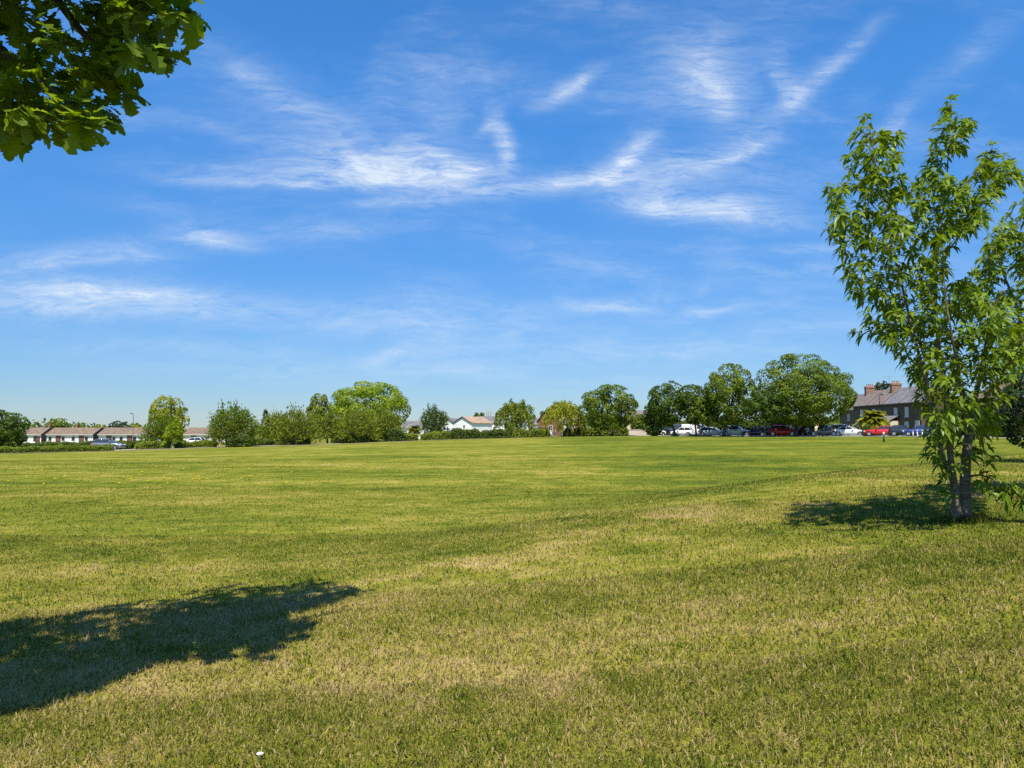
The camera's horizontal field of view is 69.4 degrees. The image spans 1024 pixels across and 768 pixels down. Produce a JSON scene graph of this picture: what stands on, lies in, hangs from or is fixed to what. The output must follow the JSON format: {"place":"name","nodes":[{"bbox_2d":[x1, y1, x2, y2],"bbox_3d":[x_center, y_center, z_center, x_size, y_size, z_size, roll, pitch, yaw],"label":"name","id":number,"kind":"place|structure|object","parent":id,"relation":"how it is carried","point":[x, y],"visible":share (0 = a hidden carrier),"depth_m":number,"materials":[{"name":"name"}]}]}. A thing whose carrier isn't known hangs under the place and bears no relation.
{"place":"outdoors","nodes":[
{"label":"outdoors","id":0,"kind":"place"},
{"bbox_2d":[122,443,340,449],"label":"lane","id":1,"kind":"structure","parent":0,"point":[221,446],"depth_m":107.22,"materials":[{"name":"grey asphalt"}]},
{"bbox_2d":[90,439,125,449],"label":"parked car","id":2,"kind":"object","parent":1,"relation":"on","point":[116,445],"visible":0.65,"depth_m":98.98,"materials":[{"name":"grey paint"}]},
{"bbox_2d":[0,434,1023,767],"bbox_3d":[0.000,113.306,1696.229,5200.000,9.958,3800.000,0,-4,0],"label":"ground","id":3,"kind":"structure","parent":0,"point":[706,450],"depth_m":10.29,"materials":[{"name":"green plant"}]},
{"bbox_2d":[0,409,31,446],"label":"broad tree","id":4,"kind":"object","parent":3,"relation":"on","point":[16,433],"visible":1,"depth_m":107.38,"materials":[{"name":"green plant"}]},
{"bbox_2d":[23,423,51,442],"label":"bungalow row","id":5,"kind":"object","parent":3,"relation":"on","point":[34,435],"visible":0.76,"depth_m":205.24,"materials":[{"name":"white paint"}]},
{"bbox_2d":[0,444,114,453],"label":"hedge","id":6,"kind":"object","parent":3,"relation":"on","point":[57,448],"visible":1,"depth_m":89.70,"materials":[{"name":"green plant"}]},
{"bbox_2d":[45,418,71,428],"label":"garden tree","id":7,"kind":"object","parent":3,"relation":"on","point":[58,423],"visible":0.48,"depth_m":214.31,"materials":[{"name":"green plant"}]},
{"bbox_2d":[45,423,102,442],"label":"bungalow row","id":8,"kind":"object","parent":3,"relation":"on","point":[77,434],"visible":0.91,"depth_m":189.59,"materials":[{"name":"white tile"}]},
{"bbox_2d":[4,440,143,447],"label":"hedge","id":9,"kind":"object","parent":3,"relation":"on","point":[45,443],"visible":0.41,"depth_m":124.93,"materials":[{"name":"green plant"}]},
{"bbox_2d":[89,424,107,428],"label":"garden tree","id":10,"kind":"object","parent":3,"relation":"on","point":[98,426],"visible":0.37,"depth_m":225.59,"materials":[{"name":"green plant"}]},
{"bbox_2d":[0,0,211,162],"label":"oak tree","id":11,"kind":"object","parent":3,"relation":"on","point":[28,115],"visible":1,"depth_m":4.36,"materials":[{"name":"green plant"}]},
{"bbox_2d":[108,420,130,427],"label":"garden tree","id":12,"kind":"object","parent":3,"relation":"on","point":[118,425],"visible":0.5,"depth_m":216.77,"materials":[{"name":"green plant"}]},
{"bbox_2d":[116,440,134,448],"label":"hedge","id":13,"kind":"object","parent":3,"relation":"on","point":[129,445],"visible":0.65,"depth_m":105.13,"materials":[{"name":"green plant"}]},
{"bbox_2d":[97,428,164,440],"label":"bungalow row","id":14,"kind":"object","parent":3,"relation":"on","point":[121,434],"visible":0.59,"depth_m":185.55,"materials":[{"name":"white tile"}]},
{"bbox_2d":[131,422,142,427],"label":"garden tree","id":15,"kind":"object","parent":3,"relation":"on","point":[136,425],"visible":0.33,"depth_m":223.32,"materials":[{"name":"green plant"}]},
{"bbox_2d":[134,440,170,449],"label":"hedge","id":16,"kind":"object","parent":3,"relation":"on","point":[146,445],"visible":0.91,"depth_m":99.08,"materials":[{"name":"green plant"}]},
{"bbox_2d":[137,412,189,443],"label":"bushy tree","id":17,"kind":"object","parent":3,"relation":"on","point":[158,429],"visible":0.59,"depth_m":110.78,"materials":[{"name":"green plant"}]},
{"bbox_2d":[148,394,189,441],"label":"tall tree","id":18,"kind":"object","parent":3,"relation":"on","point":[170,410],"visible":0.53,"depth_m":138.46,"materials":[{"name":"green plant"}]},
{"bbox_2d":[160,420,187,448],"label":"young tree","id":19,"kind":"object","parent":3,"relation":"on","point":[176,429],"visible":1,"depth_m":99.37,"materials":[{"name":"green plant"}]},
{"bbox_2d":[173,440,217,447],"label":"hedge","id":20,"kind":"object","parent":3,"relation":"on","point":[195,443],"visible":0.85,"depth_m":102.95,"materials":[{"name":"green plant"}]},
{"bbox_2d":[187,437,205,441],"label":"parked car","id":21,"kind":"object","parent":3,"relation":"on","point":[191,439],"visible":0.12,"depth_m":122.95,"materials":[{"name":"white paint"}]},
{"bbox_2d":[183,428,255,442],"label":"bungalow row","id":22,"kind":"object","parent":3,"relation":"on","point":[195,432],"visible":0.07,"depth_m":183.67,"materials":[{"name":"brown tile"}]},
{"bbox_2d":[200,399,265,447],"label":"bushy tree","id":23,"kind":"object","parent":3,"relation":"on","point":[235,424],"visible":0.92,"depth_m":102.64,"materials":[{"name":"green plant"}]},
{"bbox_2d":[225,433,250,446],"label":"shrub","id":24,"kind":"object","parent":3,"relation":"on","point":[236,441],"visible":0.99,"depth_m":101.20,"materials":[{"name":"green plant"}]},
{"bbox_2d":[250,438,274,445],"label":"hedge","id":25,"kind":"object","parent":3,"relation":"on","point":[269,441],"visible":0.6,"depth_m":110.64,"materials":[{"name":"green plant"}]},
{"bbox_2d":[259,408,270,437],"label":"garden tree","id":26,"kind":"object","parent":3,"relation":"on","point":[265,413],"visible":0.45,"depth_m":127.74,"materials":[{"name":"green plant"}]},
{"bbox_2d":[258,409,287,438],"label":"bushy tree","id":27,"kind":"object","parent":3,"relation":"on","point":[268,418],"visible":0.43,"depth_m":117.10,"materials":[{"name":"green plant"}]},
{"bbox_2d":[273,434,290,445],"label":"shrub","id":28,"kind":"object","parent":3,"relation":"on","point":[282,441],"visible":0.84,"depth_m":111.39,"materials":[{"name":"green plant"}]},
{"bbox_2d":[267,402,322,444],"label":"bushy tree","id":29,"kind":"object","parent":3,"relation":"on","point":[300,426],"visible":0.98,"depth_m":111.96,"materials":[{"name":"green plant"}]},
{"bbox_2d":[290,435,310,444],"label":"shrub","id":30,"kind":"object","parent":3,"relation":"on","point":[307,441],"visible":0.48,"depth_m":113.42,"materials":[{"name":"green plant"}]},
{"bbox_2d":[306,393,329,441],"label":"tall tree","id":31,"kind":"object","parent":3,"relation":"on","point":[317,406],"visible":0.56,"depth_m":151.47,"materials":[{"name":"green plant"}]},
{"bbox_2d":[307,408,348,443],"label":"bushy tree","id":32,"kind":"object","parent":3,"relation":"on","point":[328,420],"visible":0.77,"depth_m":122.13,"materials":[{"name":"green plant"}]},
{"bbox_2d":[330,436,348,443],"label":"hedge","id":33,"kind":"object","parent":3,"relation":"on","point":[334,440],"visible":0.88,"depth_m":118.58,"materials":[{"name":"green plant"}]},
{"bbox_2d":[347,431,371,442],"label":"shrub","id":34,"kind":"object","parent":3,"relation":"on","point":[356,438],"visible":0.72,"depth_m":118.76,"materials":[{"name":"green plant"}]},
{"bbox_2d":[333,403,387,441],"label":"bushy tree","id":35,"kind":"object","parent":3,"relation":"on","point":[358,428],"visible":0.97,"depth_m":118.57,"materials":[{"name":"green plant"}]},
{"bbox_2d":[328,381,410,432],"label":"broad tree","id":36,"kind":"object","parent":3,"relation":"on","point":[396,401],"visible":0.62,"depth_m":147.16,"materials":[{"name":"green plant"}]},
{"bbox_2d":[370,433,384,441],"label":"hedge","id":37,"kind":"object","parent":3,"relation":"on","point":[382,437],"visible":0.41,"depth_m":123.18,"materials":[{"name":"green plant"}]},
{"bbox_2d":[367,405,405,436],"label":"bushy tree","id":38,"kind":"object","parent":3,"relation":"on","point":[383,417],"visible":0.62,"depth_m":124.97,"materials":[{"name":"green plant"}]},
{"bbox_2d":[383,427,405,441],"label":"round bush","id":39,"kind":"object","parent":3,"relation":"on","point":[392,434],"visible":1,"depth_m":120.56,"materials":[{"name":"green plant"}]},
{"bbox_2d":[404,433,418,440],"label":"hedge","id":40,"kind":"object","parent":3,"relation":"on","point":[410,437],"visible":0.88,"depth_m":122.61,"materials":[{"name":"green plant"}]},
{"bbox_2d":[405,426,421,434],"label":"bush","id":41,"kind":"object","parent":3,"relation":"on","point":[416,431],"visible":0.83,"depth_m":133.29,"materials":[{"name":"green plant"}]},
{"bbox_2d":[401,421,430,438],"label":"grey bungalow","id":42,"kind":"object","parent":3,"relation":"on","point":[409,424],"visible":0.12,"depth_m":171.53,"materials":[{"name":"tile"}]},
{"bbox_2d":[0,412,839,441],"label":"trees","id":43,"kind":"object","parent":3,"relation":"on","point":[82,424],"visible":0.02,"depth_m":295.53,"materials":[{"name":"green plant"}]},
{"bbox_2d":[414,402,449,433],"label":"round tree","id":44,"kind":"object","parent":3,"relation":"on","point":[437,420],"visible":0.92,"depth_m":130.07,"materials":[{"name":"green plant"}]},
{"bbox_2d":[420,431,450,439],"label":"hedge","id":45,"kind":"object","parent":3,"relation":"on","point":[437,435],"visible":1,"depth_m":125.56,"materials":[{"name":"green plant"}]},
{"bbox_2d":[443,418,458,430],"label":"gabled bungalow","id":46,"kind":"object","parent":3,"relation":"on","point":[451,421],"visible":0.2,"depth_m":184.08,"materials":[{"name":"white paint"}]},
{"bbox_2d":[449,428,480,439],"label":"hedge","id":47,"kind":"object","parent":3,"relation":"on","point":[460,433],"visible":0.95,"depth_m":127.47,"materials":[{"name":"green plant"}]},
{"bbox_2d":[452,416,492,431],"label":"gabled bungalow","id":48,"kind":"object","parent":3,"relation":"on","point":[480,424],"visible":0.45,"depth_m":177.51,"materials":[{"name":"white paint"}]},
{"bbox_2d":[477,416,504,428],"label":"flat roofed house","id":49,"kind":"structure","parent":3,"relation":"on","point":[491,419],"depth_m":198.61,"materials":[{"name":"white paint"}]},
{"bbox_2d":[480,428,507,438],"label":"hedge","id":50,"kind":"object","parent":3,"relation":"on","point":[495,433],"visible":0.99,"depth_m":127.57,"materials":[{"name":"green plant"}]},
{"bbox_2d":[504,426,513,437],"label":"round bush","id":51,"kind":"object","parent":3,"relation":"on","point":[509,430],"visible":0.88,"depth_m":129.13,"materials":[{"name":"green plant"}]},
{"bbox_2d":[493,399,536,429],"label":"willow tree","id":52,"kind":"object","parent":3,"relation":"on","point":[516,412],"visible":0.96,"depth_m":132.96,"materials":[{"name":"green plant"}]},
{"bbox_2d":[511,429,530,437],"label":"hedge","id":53,"kind":"object","parent":3,"relation":"on","point":[521,433],"visible":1,"depth_m":129.31,"materials":[{"name":"green plant"}]},
{"bbox_2d":[522,418,538,429],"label":"house","id":54,"kind":"structure","parent":3,"relation":"on","point":[535,423],"depth_m":181.25,"materials":[{"name":"grey tile"}]},
{"bbox_2d":[529,428,550,437],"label":"hedge","id":55,"kind":"object","parent":3,"relation":"on","point":[536,432],"visible":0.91,"depth_m":130.29,"materials":[{"name":"green plant"}]},
{"bbox_2d":[536,407,580,435],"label":"brick house","id":56,"kind":"structure","parent":3,"relation":"on","point":[552,429],"depth_m":157.35,"materials":[{"name":"red brick"}]},
{"bbox_2d":[540,400,586,436],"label":"drooping tree","id":57,"kind":"object","parent":3,"relation":"on","point":[559,409],"visible":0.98,"depth_m":129.55,"materials":[{"name":"green plant"}]},
{"bbox_2d":[563,427,584,436],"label":"hedge","id":58,"kind":"object","parent":3,"relation":"on","point":[576,432],"visible":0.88,"depth_m":131.71,"materials":[{"name":"green plant"}]},
{"bbox_2d":[584,427,602,435],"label":"hedge","id":59,"kind":"object","parent":3,"relation":"on","point":[593,431],"visible":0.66,"depth_m":135.02,"materials":[{"name":"green plant"}]},
{"bbox_2d":[578,384,638,435],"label":"round tree","id":60,"kind":"object","parent":3,"relation":"on","point":[612,421],"visible":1,"depth_m":126.93,"materials":[{"name":"green plant"}]},
{"bbox_2d":[601,426,628,435],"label":"hedge","id":61,"kind":"object","parent":3,"relation":"on","point":[622,432],"visible":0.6,"depth_m":135.42,"materials":[{"name":"green plant"}]},
{"bbox_2d":[630,413,643,428],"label":"round bush","id":62,"kind":"object","parent":3,"relation":"on","point":[636,423],"visible":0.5,"depth_m":141.09,"materials":[{"name":"green plant"}]},
{"bbox_2d":[627,410,646,428],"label":"house","id":63,"kind":"structure","parent":3,"relation":"on","point":[637,412],"depth_m":196.18,"materials":[{"name":"grey tile"}]},
{"bbox_2d":[628,429,646,434],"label":"garden wall","id":64,"kind":"structure","parent":3,"relation":"on","point":[636,431],"depth_m":133.58,"materials":[{"name":"concrete"}]},
{"bbox_2d":[640,400,662,435],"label":"street tree","id":65,"kind":"object","parent":3,"relation":"on","point":[650,421],"visible":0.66,"depth_m":121.38,"materials":[{"name":"green plant"}]},
{"bbox_2d":[647,380,686,435],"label":"street tree","id":66,"kind":"object","parent":3,"relation":"on","point":[666,415],"visible":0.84,"depth_m":119.72,"materials":[{"name":"green plant"}]},
{"bbox_2d":[673,384,711,436],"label":"street tree","id":67,"kind":"object","parent":3,"relation":"on","point":[689,395],"visible":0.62,"depth_m":117.94,"materials":[{"name":"green plant"}]},
{"bbox_2d":[688,395,718,436],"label":"street tree","id":68,"kind":"object","parent":3,"relation":"on","point":[705,418],"visible":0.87,"depth_m":115.73,"materials":[{"name":"green plant"}]},
{"bbox_2d":[640,418,808,435],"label":"garden hedge","id":69,"kind":"object","parent":3,"relation":"on","point":[747,424],"visible":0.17,"depth_m":124.28,"materials":[{"name":"green plant"}]},
{"bbox_2d":[703,363,757,436],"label":"street tree","id":70,"kind":"object","parent":3,"relation":"on","point":[737,390],"visible":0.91,"depth_m":113.74,"materials":[{"name":"green plant"}]},
{"bbox_2d":[742,389,792,436],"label":"street tree","id":71,"kind":"object","parent":3,"relation":"on","point":[756,406],"visible":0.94,"depth_m":108.84,"materials":[{"name":"green plant"}]},
{"bbox_2d":[751,353,858,435],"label":"street tree","id":72,"kind":"object","parent":3,"relation":"on","point":[805,404],"visible":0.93,"depth_m":108.47,"materials":[{"name":"green plant"}]},
{"bbox_2d":[626,435,994,436],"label":"kerb","id":73,"kind":"structure","parent":3,"relation":"on","point":[741,435],"depth_m":120.65,"materials":[{"name":"concrete"}]},
{"bbox_2d":[840,394,864,426],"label":"gabled house","id":74,"kind":"structure","parent":3,"relation":"on","point":[847,418],"depth_m":166.33,"materials":[{"name":"brick"}]},
{"bbox_2d":[861,423,872,435],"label":"round bush","id":75,"kind":"object","parent":3,"relation":"on","point":[866,426],"visible":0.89,"depth_m":106.48,"materials":[{"name":"green plant"}]},
{"bbox_2d":[852,384,882,429],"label":"terraced house","id":76,"kind":"structure","parent":3,"relation":"on","point":[870,395],"depth_m":137.33,"materials":[{"name":"brick"}]},
{"bbox_2d":[853,410,890,429],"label":"palm tree","id":77,"kind":"object","parent":3,"relation":"on","point":[874,418],"visible":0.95,"depth_m":109.16,"materials":[{"name":"green plant"}]},
{"bbox_2d":[874,381,889,390],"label":"garden tree","id":78,"kind":"object","parent":3,"relation":"on","point":[878,385],"visible":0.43,"depth_m":177.70,"materials":[{"name":"green plant"}]},
{"bbox_2d":[866,376,901,427],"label":"terraced house","id":79,"kind":"structure","parent":3,"relation":"on","point":[873,405],"depth_m":130.12,"materials":[{"name":"tile"}]},
{"bbox_2d":[881,386,915,425],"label":"terraced house","id":80,"kind":"structure","parent":3,"relation":"on","point":[891,407],"depth_m":124.60,"materials":[{"name":"brick"}]},
{"bbox_2d":[899,384,943,428],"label":"terraced house","id":81,"kind":"structure","parent":3,"relation":"on","point":[910,418],"depth_m":119.33,"materials":[{"name":"brick"}]},
{"bbox_2d":[820,94,1023,521],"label":"cherry tree","id":82,"kind":"object","parent":3,"relation":"on","point":[970,407],"visible":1,"depth_m":9.35,"materials":[{"name":"green plant"}]},
{"bbox_2d":[926,399,966,424],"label":"garden tree","id":83,"kind":"object","parent":3,"relation":"on","point":[941,407],"visible":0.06,"depth_m":111.82,"materials":[{"name":"green plant"}]},
{"bbox_2d":[931,418,1023,437],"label":"garden hedge","id":84,"kind":"object","parent":3,"relation":"on","point":[1002,433],"visible":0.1,"depth_m":94.48,"materials":[{"name":"green plant"}]},
{"bbox_2d":[955,192,1023,363],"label":"cherry tree","id":85,"kind":"object","parent":3,"relation":"on","point":[999,245],"visible":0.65,"depth_m":11.24,"materials":[{"name":"green plant"}]},
{"bbox_2d":[975,379,1023,437],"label":"semi detached house","id":86,"kind":"structure","parent":3,"relation":"on","point":[980,394],"depth_m":96.31,"materials":[{"name":"grey brick"}]},
{"bbox_2d":[991,369,1023,448],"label":"garden tree","id":87,"kind":"object","parent":3,"relation":"on","point":[1017,418],"visible":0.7,"depth_m":24.07,"materials":[{"name":"green plant"}]},
{"bbox_2d":[0,0,1023,431],"label":"sky","id":88,"kind":"structure","parent":0,"point":[466,208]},
{"bbox_2d":[37,436,1005,452],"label":"footpath","id":89,"kind":"structure","parent":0,"point":[570,436],"depth_m":109.27,"materials":[{"name":"grey concrete"}]},
{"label":"road","id":90,"kind":"structure","parent":0,"visible":0},
{"bbox_2d":[660,428,675,434],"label":"parked car","id":91,"kind":"object","parent":90,"relation":"on","point":[668,430],"visible":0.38,"depth_m":128.09,"materials":[{"name":"black paint"}]},
{"bbox_2d":[670,427,694,435],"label":"parked car","id":92,"kind":"object","parent":90,"relation":"on","point":[690,431],"visible":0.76,"depth_m":125.34,"materials":[{"name":"white paint"}]},
{"bbox_2d":[682,424,705,434],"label":"parked van","id":93,"kind":"object","parent":90,"relation":"on","point":[698,427],"visible":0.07,"depth_m":127.79,"materials":[{"name":"white paint"}]},
{"bbox_2d":[698,427,721,435],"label":"parked car","id":94,"kind":"object","parent":90,"relation":"on","point":[706,431],"visible":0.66,"depth_m":121.35,"materials":[{"name":"white paint"}]},
{"bbox_2d":[721,426,746,435],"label":"parked car","id":95,"kind":"object","parent":90,"relation":"on","point":[735,430],"visible":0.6,"depth_m":118.86,"materials":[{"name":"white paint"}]},
{"bbox_2d":[742,427,768,435],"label":"parked car","id":96,"kind":"object","parent":90,"relation":"on","point":[756,431],"visible":0.81,"depth_m":116.50,"materials":[{"name":"black paint"}]},
{"bbox_2d":[768,425,799,435],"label":"parked car","id":97,"kind":"object","parent":90,"relation":"on","point":[773,430],"visible":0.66,"depth_m":113.85,"materials":[{"name":"red paint"}]},
{"bbox_2d":[788,424,811,435],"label":"parked van","id":98,"kind":"object","parent":90,"relation":"on","point":[806,428],"visible":0.23,"depth_m":112.91,"materials":[{"name":"black paint"}]},
{"bbox_2d":[799,426,822,435],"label":"parked car","id":99,"kind":"object","parent":90,"relation":"on","point":[803,432],"visible":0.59,"depth_m":113.03,"materials":[{"name":"black paint"}]},
{"bbox_2d":[809,425,835,435],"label":"parked car","id":100,"kind":"object","parent":90,"relation":"on","point":[826,430],"visible":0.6,"depth_m":110.47,"materials":[{"name":"grey paint"}]},
{"bbox_2d":[823,424,849,435],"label":"parked car","id":101,"kind":"object","parent":90,"relation":"on","point":[836,426],"visible":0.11,"depth_m":110.96,"materials":[{"name":"white paint"}]},
{"bbox_2d":[835,426,862,434],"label":"parked car","id":102,"kind":"object","parent":90,"relation":"on","point":[846,430],"visible":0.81,"depth_m":108.35,"materials":[{"name":"white paint"}]},
{"bbox_2d":[863,426,890,435],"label":"parked car","id":103,"kind":"object","parent":90,"relation":"on","point":[880,430],"visible":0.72,"depth_m":105.07,"materials":[{"name":"red paint"}]},
{"bbox_2d":[888,425,910,435],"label":"parked car","id":104,"kind":"object","parent":90,"relation":"on","point":[894,430],"visible":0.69,"depth_m":103.26,"materials":[{"name":"black paint"}]},
{"bbox_2d":[902,425,931,435],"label":"parked car","id":105,"kind":"object","parent":90,"relation":"on","point":[912,431],"visible":0.55,"depth_m":101.44,"materials":[{"name":"blue paint"}]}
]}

